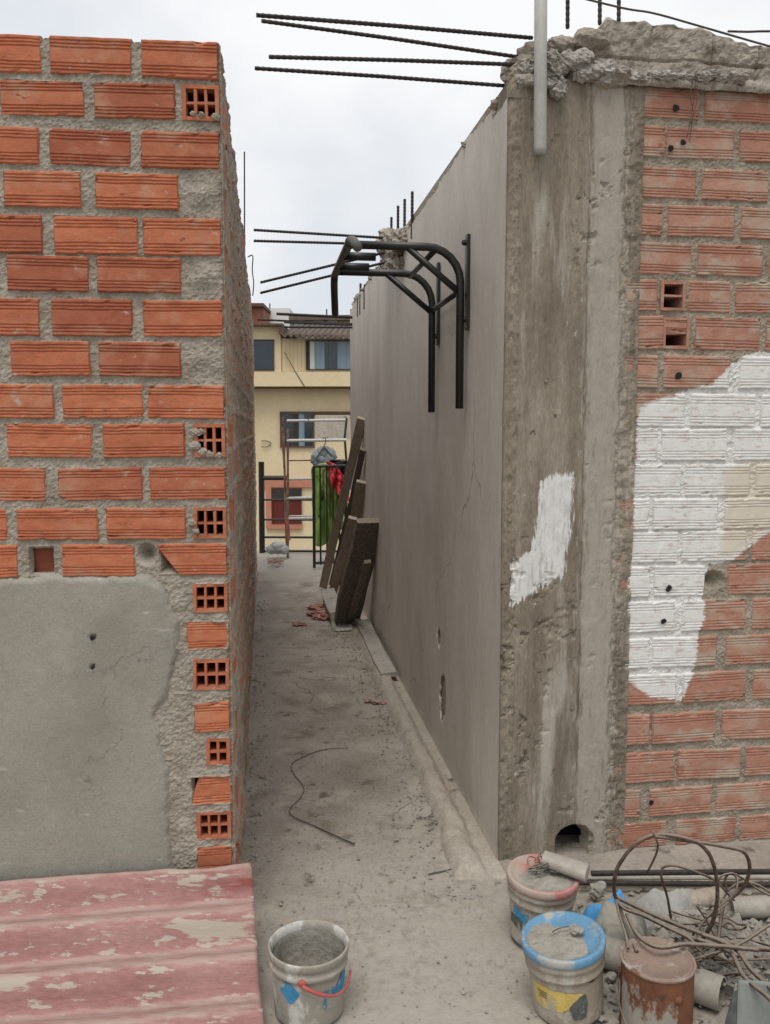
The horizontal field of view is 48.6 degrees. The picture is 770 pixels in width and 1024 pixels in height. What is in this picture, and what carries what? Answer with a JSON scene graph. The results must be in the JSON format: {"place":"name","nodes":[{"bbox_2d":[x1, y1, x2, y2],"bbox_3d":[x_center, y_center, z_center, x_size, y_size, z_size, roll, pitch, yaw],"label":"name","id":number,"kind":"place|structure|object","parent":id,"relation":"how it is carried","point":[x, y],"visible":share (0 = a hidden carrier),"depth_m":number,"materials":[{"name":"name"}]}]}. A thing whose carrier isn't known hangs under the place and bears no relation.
{"place":"outdoors","nodes":[
{"label":"outdoors","id":0,"kind":"place"},
{"bbox_2d":[244,152,244,232],"bbox_3d":[-1.122,-2.260,6.818,0.029,1.194,0.012,0,6,0],"label":"rebar stub","id":1,"kind":"object","parent":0,"point":[244,192],"visible":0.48,"depth_m":6.79,"materials":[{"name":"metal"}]},
{"bbox_2d":[248,255,253,295],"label":"loose wire","id":2,"kind":"object","parent":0,"point":[252,273],"visible":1,"depth_m":8.27,"materials":[{"name":"grey metal"}]},
{"bbox_2d":[267,558,283,563],"bbox_3d":[-1.196,0.537,9.381,0.196,0.075,0.760,-1,6,-9],"label":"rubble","id":3,"kind":"object","parent":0,"point":[275,561],"visible":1,"depth_m":9.24,"materials":[{"name":"red brick"}]},
{"bbox_2d":[253,323,350,550],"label":"ochre house","id":4,"kind":"structure","parent":0,"point":[309,377],"depth_m":27.34,"materials":[{"name":"yellow paint"}]},
{"bbox_2d":[253,339,273,369],"bbox_3d":[-3.872,-4.913,26.708,0.827,0.950,0.120,0,6,0],"label":"window","id":5,"kind":"structure","parent":4,"relation":"in","point":[263,348],"depth_m":26.67,"materials":[{"name":"grey glass"}]},
{"bbox_2d":[272,488,301,523],"bbox_3d":[-3.178,-0.196,27.623,0.977,1.153,0.120,0,6,0],"label":"shuttered window","id":6,"kind":"structure","parent":4,"relation":"in","point":[278,512],"depth_m":27.61,"materials":[{"name":"red wood"}]},
{"bbox_2d":[280,411,314,447],"bbox_3d":[-2.819,-2.648,27.402,1.119,1.149,0.120,0,6,0],"label":"window","id":7,"kind":"structure","parent":4,"relation":"in","point":[301,432],"depth_m":27.37,"materials":[{"name":"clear glass"}]},
{"bbox_2d":[306,340,349,369],"bbox_3d":[-1.039,-4.911,26.738,2.880,0.907,0.120,0,6,0],"label":"window","id":8,"kind":"structure","parent":4,"relation":"in","point":[320,354],"depth_m":26.71,"materials":[{"name":"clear glass"}]},
{"bbox_2d":[315,415,349,438],"bbox_3d":[-0.638,-1.029,10.349,0.416,0.286,0.024,0,6,0],"label":"notice board","id":9,"kind":"object","parent":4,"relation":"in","point":[330,430],"visible":0.99,"depth_m":10.34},
{"bbox_2d":[289,309,349,337],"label":"roof","id":10,"kind":"structure","parent":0,"point":[319,319],"depth_m":35.09,"materials":[{"name":"brown tile"}]},
{"bbox_2d":[0,0,769,314],"label":"sky","id":11,"kind":"structure","parent":0,"point":[334,154],"materials":[{"name":"white"}]},
{"bbox_2d":[240,551,769,1023],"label":"floor","id":12,"kind":"structure","parent":0,"point":[452,931],"depth_m":3.02,"materials":[{"name":"grey concrete"}]},
{"bbox_2d":[0,34,257,880],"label":"brick wall","id":13,"kind":"structure","parent":12,"relation":"on","point":[128,548],"depth_m":2.38,"materials":[{"name":"brick"}]},
{"bbox_2d":[0,862,263,1023],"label":"corrugated sheet","id":14,"kind":"object","parent":12,"relation":"on","point":[167,946],"visible":1,"depth_m":2.28,"materials":[{"name":"red paint"}]},
{"bbox_2d":[265,541,289,553],"bbox_3d":[-1.241,0.414,9.854,0.284,0.154,0.150,0,6,0],"label":"plastic bag","id":15,"kind":"object","parent":12,"relation":"on","point":[277,547],"visible":1,"depth_m":9.81,"materials":[{"name":"white plastic"}]},
{"bbox_2d":[292,621,306,625],"bbox_3d":[-0.657,0.856,6.522,0.119,0.035,0.082,-2,6,-15],"label":"brick chip","id":16,"kind":"object","parent":12,"relation":"on","point":[296,623],"visible":1,"depth_m":6.51,"materials":[{"name":"red brick"}]},
{"bbox_2d":[268,920,351,1023],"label":"paint bucket","id":17,"kind":"object","parent":12,"relation":"on","point":[308,960],"visible":1,"depth_m":2.15,"materials":[{"name":"white plastic"}]},
{"bbox_2d":[281,413,347,557],"bbox_3d":[-0.833,-0.318,10.013,0.798,1.676,0.336,0,6,0],"label":"metal rack","id":18,"kind":"object","parent":12,"relation":"on","point":[288,517],"visible":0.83,"depth_m":9.93,"materials":[{"name":"metal"}]},
{"bbox_2d":[316,437,332,458],"bbox_3d":[-0.696,-0.732,9.775,0.194,0.251,0.012,0,6,0],"label":"coat hanger","id":19,"kind":"object","parent":18,"relation":"hanging from","point":[325,448],"visible":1,"depth_m":9.77,"materials":[{"name":"black metal"}]},
{"bbox_2d":[310,446,337,464],"bbox_3d":[-0.706,-0.625,9.847,0.323,0.276,0.136,0,6,0],"label":"hanging garment","id":20,"kind":"object","parent":19,"relation":"hanging from","point":[324,455],"visible":0.73,"depth_m":9.80,"materials":[{"name":"grey fabric"}]},
{"bbox_2d":[305,604,328,619],"bbox_3d":[-0.519,0.812,6.944,0.282,0.071,0.530,0,6,0],"label":"rag","id":21,"kind":"object","parent":12,"relation":"on","point":[317,612],"visible":0.73,"depth_m":6.83,"materials":[{"name":"pink fabric"}]},
{"bbox_2d":[289,748,354,844],"bbox_3d":[-0.271,1.154,3.534,0.262,0.006,0.935,0,6,-4],"label":"floor cable","id":22,"kind":"object","parent":12,"relation":"on","point":[344,839],"visible":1,"depth_m":3.29,"materials":[{"name":"black rubber"}]},
{"bbox_2d":[312,464,346,567],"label":"steel gate","id":23,"kind":"structure","parent":12,"relation":"on","point":[321,562],"depth_m":9.07,"materials":[{"name":"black metal"}]},
{"bbox_2d":[311,461,349,546],"bbox_3d":[-0.590,-0.087,9.244,0.427,0.942,0.313,0,6,0],"label":"hanging cloth","id":24,"kind":"object","parent":23,"relation":"hanging from","point":[336,475],"visible":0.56,"depth_m":9.27,"materials":[{"name":"green fabric"}]},
{"bbox_2d":[329,460,350,488],"bbox_3d":[-0.465,-0.388,9.316,0.280,0.365,0.112,0,6,0],"label":"hanging cloth","id":25,"kind":"object","parent":23,"relation":"hanging from","point":[337,462],"visible":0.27,"depth_m":9.30,"materials":[{"name":"fabric"}]},
{"bbox_2d":[321,588,346,624],"bbox_3d":[-0.423,0.761,6.912,0.140,0.160,0.752,-1,6,-10],"label":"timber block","id":26,"kind":"object","parent":12,"relation":"on","point":[329,597],"depth_m":6.87,"materials":[{"name":"grey wood"}]},
{"bbox_2d":[319,416,364,588],"bbox_3d":[-0.383,-0.021,7.386,0.085,1.597,1.204,-2,6,-20],"label":"wooden plank","id":27,"kind":"object","parent":12,"relation":"on","point":[357,438],"visible":0.98,"depth_m":7.30,"materials":[{"name":"brown wood"}]},
{"bbox_2d":[331,621,353,631],"bbox_3d":[-0.318,0.863,6.449,0.165,0.032,0.298,-1,6,-7],"label":"concrete block","id":28,"kind":"object","parent":12,"relation":"on","point":[336,629],"visible":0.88,"depth_m":6.33,"materials":[{"name":"grey concrete"}]},
{"bbox_2d":[330,515,356,592],"bbox_3d":[-0.363,0.397,7.087,0.083,0.827,0.916,-1,6,-15],"label":"wooden plank","id":29,"kind":"object","parent":12,"relation":"on","point":[344,549],"visible":0.81,"depth_m":6.97,"materials":[{"name":"brown wood"}]},
{"bbox_2d":[329,447,365,584],"bbox_3d":[-0.338,0.099,7.410,0.061,1.348,1.427,-1,6,-14],"label":"wooden plank","id":30,"kind":"object","parent":12,"relation":"on","point":[359,464],"visible":0.62,"depth_m":7.08,"materials":[{"name":"brown wood"}]},
{"bbox_2d":[339,479,365,584],"bbox_3d":[-0.300,0.229,7.396,0.099,1.097,1.264,-1,6,-11],"label":"wooden plank","id":31,"kind":"object","parent":12,"relation":"on","point":[358,498],"visible":0.34,"depth_m":6.94,"materials":[{"name":"brown wood"}]},
{"bbox_2d":[334,518,378,622],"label":"wooden plank","id":32,"kind":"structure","parent":12,"relation":"on","point":[363,547],"depth_m":6.19,"materials":[{"name":"brown wood"}]},
{"bbox_2d":[348,559,370,623],"bbox_3d":[-0.190,0.582,6.037,0.050,0.646,0.996,-1,6,-9],"label":"board strip","id":33,"kind":"object","parent":32,"relation":"on","point":[360,587],"visible":0.99,"depth_m":5.93,"materials":[{"name":"brown wood"}]},
{"bbox_2d":[364,697,387,704],"bbox_3d":[-0.044,1.036,4.673,0.165,0.023,0.055,4,7,32],"label":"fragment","id":34,"kind":"object","parent":12,"relation":"on","point":[372,700],"visible":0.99,"depth_m":4.66,"materials":[{"name":"brick"}]},
{"bbox_2d":[254,97,519,859],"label":"plastered wall","id":35,"kind":"structure","parent":12,"relation":"on","point":[432,495],"depth_m":3.76,"materials":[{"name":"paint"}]},
{"bbox_2d":[331,234,469,412],"bbox_3d":[0.037,-0.755,3.582,0.478,0.662,1.101,-1,6,-8],"label":"pull up bar","id":36,"kind":"object","parent":35,"relation":"attached to","point":[341,266],"visible":1,"depth_m":3.30,"materials":[{"name":"black metal"}]},
{"bbox_2d":[337,585,506,880],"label":"kerb","id":37,"kind":"structure","parent":12,"relation":"on","point":[461,835],"depth_m":3.48,"materials":[{"name":"grey concrete"}]},
{"bbox_2d":[356,619,396,676],"bbox_3d":[-0.074,0.896,5.738,0.106,0.047,1.386,-1,6,-8],"label":"floor board","id":38,"kind":"object","parent":37,"relation":"on","point":[382,662],"visible":0.99,"depth_m":5.58,"materials":[{"name":"grey wood"}]},
{"bbox_2d":[417,813,436,821],"bbox_3d":[0.201,1.178,3.298,0.147,0.003,0.076,-5,7,-41],"label":"twig","id":39,"kind":"object","parent":12,"relation":"on","point":[427,816],"visible":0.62,"depth_m":3.29,"materials":[{"name":"brown wood"}]},
{"bbox_2d":[428,868,451,874],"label":"floor wire","id":40,"kind":"object","parent":12,"relation":"on","point":[438,871],"visible":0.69,"depth_m":2.89,"materials":[{"name":"metal"}]},
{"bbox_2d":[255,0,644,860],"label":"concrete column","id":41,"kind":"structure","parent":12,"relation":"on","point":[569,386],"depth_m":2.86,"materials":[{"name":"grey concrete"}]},
{"bbox_2d":[534,0,566,155],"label":"conduit pipe","id":42,"kind":"object","parent":41,"relation":"attached to","point":[545,80],"visible":1,"depth_m":2.69,"materials":[{"name":"grey plastic"}]},
{"bbox_2d":[506,854,578,945],"bbox_3d":[0.463,1.157,2.515,0.211,0.209,0.212,0,6,0],"label":"paint bucket","id":43,"kind":"object","parent":12,"relation":"on","point":[531,894],"visible":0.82,"depth_m":2.46,"materials":[{"name":"plastic"}]},
{"bbox_2d":[527,853,559,874],"bbox_3d":[0.470,1.038,2.514,0.112,0.036,0.086,0,6,0],"label":"wire bundle","id":44,"kind":"object","parent":43,"relation":"on","point":[542,866],"visible":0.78,"depth_m":2.49,"materials":[{"name":"metal"}]},
{"bbox_2d":[542,850,589,881],"bbox_3d":[0.528,1.036,2.500,0.128,0.054,0.072,3,6,24],"label":"pipe offcut","id":45,"kind":"object","parent":43,"relation":"on","point":[574,868],"visible":0.98,"depth_m":2.48,"materials":[{"name":"plastic"}]},
{"bbox_2d":[352,17,769,852],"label":"brick wall","id":46,"kind":"structure","parent":12,"relation":"on","point":[698,715],"depth_m":2.96,"materials":[{"name":"orange brick"}]},
{"bbox_2d":[587,0,769,46],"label":"cable","id":47,"kind":"object","parent":46,"relation":"attached to","point":[686,22],"visible":1,"depth_m":2.73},
{"bbox_2d":[687,73,697,140],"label":"tie wire","id":48,"kind":"object","parent":46,"relation":"attached to","point":[692,115],"visible":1,"depth_m":2.80,"materials":[{"name":"brown metal"}]},
{"bbox_2d":[727,30,769,32],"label":"cable","id":49,"kind":"object","parent":46,"relation":"on","point":[746,31],"visible":1,"depth_m":2.73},
{"bbox_2d":[521,911,605,1023],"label":"paint bucket","id":50,"kind":"object","parent":12,"relation":"on","point":[565,966],"visible":0.95,"depth_m":2.14,"materials":[{"name":"plastic"}]},
{"bbox_2d":[569,925,584,934],"bbox_3d":[0.494,1.077,2.197,0.036,0.020,0.033,-2,6,-22],"label":"pebble","id":51,"kind":"object","parent":50,"relation":"on","point":[576,930],"visible":1,"depth_m":2.19,"materials":[{"name":"beige stone"}]},
{"bbox_2d":[583,889,626,921],"bbox_3d":[0.666,1.188,2.547,0.234,0.092,0.096,-4,7,-37],"label":"blue rag","id":52,"kind":"object","parent":12,"relation":"on","point":[591,911],"visible":0.3,"depth_m":2.51,"materials":[{"name":"blue fabric"}]},
{"bbox_2d":[605,971,616,982],"bbox_3d":[0.617,1.266,2.328,0.030,0.024,0.032,4,7,38],"label":"rubble stone","id":53,"kind":"object","parent":12,"relation":"on","point":[610,976],"visible":1,"depth_m":2.32,"materials":[{"name":"grey stone"}]},
{"bbox_2d":[596,901,647,940],"bbox_3d":[0.689,1.211,2.494,0.240,0.110,0.222,0,6,0],"label":"plastic sheet","id":54,"kind":"object","parent":12,"relation":"on","point":[608,921],"visible":0.41,"depth_m":2.48,"materials":[{"name":"white plastic"}]},
{"bbox_2d":[618,936,696,1023],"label":"paint can","id":55,"kind":"object","parent":12,"relation":"on","point":[656,986],"visible":0.98,"depth_m":2.08,"materials":[{"name":"metal"}]},
{"bbox_2d":[614,899,629,948],"bbox_3d":[0.627,1.085,2.261,0.010,0.008,0.238,1,6,7],"label":"rusty wire","id":56,"kind":"object","parent":55,"relation":"on","point":[623,927],"visible":1,"depth_m":2.24,"materials":[{"name":"metal"}]},
{"bbox_2d":[612,833,718,952],"bbox_3d":[0.755,1.002,2.260,0.277,0.369,0.244,0,6,0],"label":"rusty wire","id":57,"kind":"object","parent":55,"relation":"on","point":[670,835],"visible":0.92,"depth_m":2.24,"materials":[{"name":"brown metal"}]},
{"bbox_2d":[646,831,658,872],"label":"rusty wire","id":58,"kind":"object","parent":57,"relation":"hanging from","point":[654,857],"visible":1,"depth_m":2.20,"materials":[{"name":"brown metal"}]},
{"bbox_2d":[613,896,695,947],"bbox_3d":[0.719,1.097,2.294,0.252,0.040,0.034,6,8,45],"label":"rusty wire","id":59,"kind":"object","parent":57,"relation":"on","point":[661,924],"visible":0.84,"depth_m":2.29,"materials":[{"name":"metal"}]},
{"bbox_2d":[656,835,751,918],"bbox_3d":[0.834,0.968,2.254,0.292,0.280,0.095,-1,6,-11],"label":"rusty wire","id":60,"kind":"object","parent":57,"relation":"attached to","point":[740,890],"visible":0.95,"depth_m":2.23,"materials":[{"name":"brown metal"}]},
{"bbox_2d":[718,873,738,910],"bbox_3d":[0.929,1.037,2.335,0.098,0.086,0.040,-3,6,-25],"label":"rusty wire","id":61,"kind":"object","parent":57,"relation":"attached to","point":[736,889],"visible":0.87,"depth_m":2.34,"materials":[{"name":"metal"}]},
{"bbox_2d":[724,872,769,895],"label":"rusty wire","id":62,"kind":"object","parent":61,"relation":"attached to","point":[749,883],"visible":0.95,"depth_m":2.37,"materials":[{"name":"metal"}]},
{"bbox_2d":[625,913,758,952],"bbox_3d":[0.803,1.103,2.208,0.323,0.064,0.170,0,6,0],"label":"rusty wire","id":63,"kind":"object","parent":55,"relation":"on","point":[682,944],"visible":1,"depth_m":2.17,"materials":[{"name":"metal"}]},
{"bbox_2d":[604,934,725,1010],"bbox_3d":[0.734,1.236,2.303,0.337,0.085,0.085,4,7,35],"label":"pipe offcut","id":64,"kind":"object","parent":12,"relation":"on","point":[709,991],"visible":0.28,"depth_m":2.21,"materials":[{"name":"plastic"}]},
{"bbox_2d":[694,923,769,960],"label":"rusty wire","id":65,"kind":"object","parent":64,"relation":"on","point":[754,934],"visible":0.68,"depth_m":2.25,"materials":[{"name":"brown metal"}]},
{"bbox_2d":[576,895,766,920],"bbox_3d":[1.005,1.229,2.656,0.792,0.044,0.210,0,6,0],"label":"dirt heap","id":66,"kind":"object","parent":12,"relation":"on","point":[585,905],"visible":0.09,"depth_m":2.68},
{"bbox_2d":[588,881,606,898],"bbox_3d":[0.671,1.192,2.698,0.059,0.056,0.050,0,6,0],"label":"stone","id":67,"kind":"object","parent":66,"relation":"on","point":[597,890],"visible":1,"depth_m":2.68,"materials":[{"name":"grey stone"}]},
{"bbox_2d":[634,888,692,931],"bbox_3d":[0.861,1.193,2.608,0.264,0.115,0.162,0,6,0],"label":"cement sack","id":68,"kind":"object","parent":66,"relation":"on","point":[653,900],"visible":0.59,"depth_m":2.57,"materials":[{"name":"grey paper"}]},
{"bbox_2d":[691,886,725,909],"bbox_3d":[0.931,1.202,2.629,0.234,0.065,0.061,-1,6,-15],"label":"pipe offcut","id":69,"kind":"object","parent":66,"relation":"on","point":[704,897],"visible":0.28,"depth_m":2.62,"materials":[{"name":"beige plastic"}]},
{"bbox_2d":[579,880,769,886],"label":"steel rod","id":70,"kind":"object","parent":12,"relation":"on","point":[666,883],"visible":0.74,"depth_m":2.76,"materials":[{"name":"grey metal"}]},
{"bbox_2d":[587,874,769,879],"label":"steel rod","id":71,"kind":"object","parent":12,"relation":"on","point":[700,877],"visible":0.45,"depth_m":2.79,"materials":[{"name":"metal"}]},
{"bbox_2d":[591,869,769,875],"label":"steel rod","id":72,"kind":"object","parent":71,"relation":"on","point":[664,872],"visible":0.74,"depth_m":2.79,"materials":[{"name":"black metal"}]},
{"bbox_2d":[648,908,711,942],"bbox_3d":[0.886,1.230,2.535,0.327,0.064,0.194,-3,6,-25],"label":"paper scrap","id":73,"kind":"object","parent":12,"relation":"on","point":[664,932],"visible":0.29,"depth_m":2.50,"materials":[{"name":"grey paper"}]},
{"bbox_2d":[689,913,769,993],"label":"rubble heap","id":74,"kind":"object","parent":12,"relation":"on","point":[736,917],"visible":0.34,"depth_m":2.39,"materials":[{"name":"grey concrete"}]},
{"bbox_2d":[620,902,766,951],"bbox_3d":[0.872,1.133,2.293,0.491,0.092,0.068,1,6,13],"label":"rusty wire","id":75,"kind":"object","parent":74,"relation":"on","point":[633,909],"visible":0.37,"depth_m":2.33,"materials":[{"name":"brown metal"}]},
{"bbox_2d":[613,895,769,951],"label":"rusty wire","id":76,"kind":"object","parent":75,"relation":"on","point":[674,923],"visible":0.79,"depth_m":2.31,"materials":[{"name":"brown metal"}]},
{"bbox_2d":[696,937,769,1001],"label":"rusty wire","id":77,"kind":"object","parent":75,"relation":"on","point":[763,993],"visible":0.85,"depth_m":2.09,"materials":[{"name":"brown metal"}]},
{"bbox_2d":[701,932,769,990],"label":"rusty wire","id":78,"kind":"object","parent":75,"relation":"on","point":[744,960],"visible":0.91,"depth_m":2.16,"materials":[{"name":"metal"}]},
{"bbox_2d":[671,910,727,927],"bbox_3d":[0.905,1.175,2.449,0.156,0.043,0.056,1,6,14],"label":"wire scrap","id":79,"kind":"object","parent":74,"relation":"on","point":[688,916],"visible":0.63,"depth_m":2.46,"materials":[{"name":"brown metal"}]},
{"bbox_2d":[696,905,715,935],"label":"rusty wire","id":80,"kind":"object","parent":74,"relation":"on","point":[707,922],"visible":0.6,"depth_m":2.37,"materials":[{"name":"brown metal"}]},
{"bbox_2d":[694,921,736,929],"bbox_3d":[0.940,1.176,2.438,0.119,0.028,0.048,2,6,23],"label":"wire scrap","id":81,"kind":"object","parent":74,"relation":"on","point":[730,923],"visible":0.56,"depth_m":2.44,"materials":[{"name":"brown metal"}]},
{"bbox_2d":[714,898,725,960],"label":"rusty wire","id":82,"kind":"object","parent":74,"relation":"on","point":[720,922],"visible":0.52,"depth_m":2.33,"materials":[{"name":"metal"}]},
{"bbox_2d":[712,935,736,941],"bbox_3d":[0.932,1.174,2.337,0.045,0.036,0.096,5,8,44],"label":"wire scrap","id":83,"kind":"object","parent":74,"relation":"on","point":[732,938],"visible":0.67,"depth_m":2.33,"materials":[{"name":"metal"}]},
{"bbox_2d":[702,921,747,930],"bbox_3d":[0.958,1.172,2.400,0.141,0.040,0.029,-1,6,-14],"label":"wire scrap","id":84,"kind":"object","parent":74,"relation":"on","point":[733,929],"visible":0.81,"depth_m":2.40,"materials":[{"name":"brown metal"}]},
{"bbox_2d":[702,911,747,925],"bbox_3d":[0.983,1.175,2.463,0.126,0.034,0.049,4,7,33],"label":"wire scrap","id":85,"kind":"object","parent":74,"relation":"on","point":[733,921],"visible":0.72,"depth_m":2.47,"materials":[{"name":"brown metal"}]},
{"bbox_2d":[685,938,769,961],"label":"rusty wire","id":86,"kind":"object","parent":74,"relation":"on","point":[730,960],"visible":0.56,"depth_m":2.28,"materials":[{"name":"brown metal"}]},
{"bbox_2d":[714,881,769,922],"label":"rusty wire","id":87,"kind":"object","parent":74,"relation":"on","point":[740,882],"visible":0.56,"depth_m":2.40,"materials":[{"name":"brown metal"}]},
{"bbox_2d":[717,954,769,963],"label":"wire scrap","id":88,"kind":"object","parent":74,"relation":"on","point":[718,962],"visible":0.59,"depth_m":2.31,"materials":[{"name":"brown metal"}]},
{"bbox_2d":[727,895,769,918],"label":"pipe offcut","id":89,"kind":"object","parent":74,"relation":"on","point":[752,906],"visible":0.77,"depth_m":2.52,"materials":[{"name":"plastic"}]},
{"bbox_2d":[736,937,769,946],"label":"wire scrap","id":90,"kind":"object","parent":74,"relation":"on","point":[761,943],"visible":0.89,"depth_m":2.37,"materials":[{"name":"metal"}]},
{"bbox_2d":[725,979,769,1023],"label":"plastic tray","id":91,"kind":"object","parent":12,"relation":"on","point":[749,1004],"visible":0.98,"depth_m":2.02,"materials":[{"name":"grey plastic"}]},
{"bbox_2d":[245,600,769,1023],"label":"gravel","id":92,"kind":"structure","parent":0,"point":[730,980],"depth_m":2.66,"materials":[{"name":"grey gravel"}]},
{"bbox_2d":[680,921,709,924],"bbox_3d":[0.874,1.158,2.398,0.094,0.042,0.062,0,6,0],"label":"wire scrap","id":93,"kind":"object","parent":92,"relation":"on","point":[692,923],"visible":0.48,"depth_m":2.38,"materials":[{"name":"metal"}]},
{"bbox_2d":[660,864,734,918],"bbox_3d":[0.859,1.053,2.365,0.220,0.206,0.092,0,6,0],"label":"rusty wire","id":94,"kind":"object","parent":93,"relation":"on","point":[690,870],"visible":0.92,"depth_m":2.35,"materials":[{"name":"brown metal"}]},
{"bbox_2d":[696,956,715,961],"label":"wire scrap","id":95,"kind":"object","parent":92,"relation":"on","point":[705,958],"visible":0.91,"depth_m":2.24,"materials":[{"name":"brown metal"}]},
{"bbox_2d":[713,955,747,969],"bbox_3d":[0.907,1.182,2.233,0.131,0.020,0.029,5,8,42],"label":"wire scrap","id":96,"kind":"object","parent":95,"relation":"on","point":[731,963],"visible":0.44,"depth_m":2.24,"materials":[{"name":"metal"}]},
{"bbox_2d":[720,971,748,975],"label":"rusty wire","id":97,"kind":"object","parent":92,"relation":"on","point":[732,973],"visible":0.48,"depth_m":2.26,"materials":[{"name":"metal"}]},
{"label":"ground","id":98,"kind":"structure","parent":0,"visible":0},
{"bbox_2d":[251,303,270,322],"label":"brick building","id":99,"kind":"structure","parent":98,"relation":"on","point":[261,310],"depth_m":37.34,"materials":[{"name":"brick"}]},
{"bbox_2d":[269,303,292,328],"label":"white building","id":100,"kind":"structure","parent":98,"relation":"on","point":[273,315],"depth_m":39.30,"materials":[{"name":"white paint"}]},
{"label":"floor slab","id":101,"kind":"structure","parent":0,"visible":0},
{"bbox_2d":[258,462,338,552],"bbox_3d":[-0.958,-0.002,10.279,1.129,1.205,0.070,0,6,0],"label":"roof railing","id":102,"kind":"object","parent":101,"relation":"on","point":[262,500],"visible":0.67,"depth_m":10.26,"materials":[{"name":"black metal"}]},
{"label":"wire scrap","id":103,"kind":"object","parent":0,"visible":0},
{"bbox_2d":[688,918,706,950],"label":"rusty wire","id":104,"kind":"object","parent":103,"relation":"on","point":[700,925],"visible":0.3,"depth_m":2.35,"materials":[{"name":"metal"}]}
]}

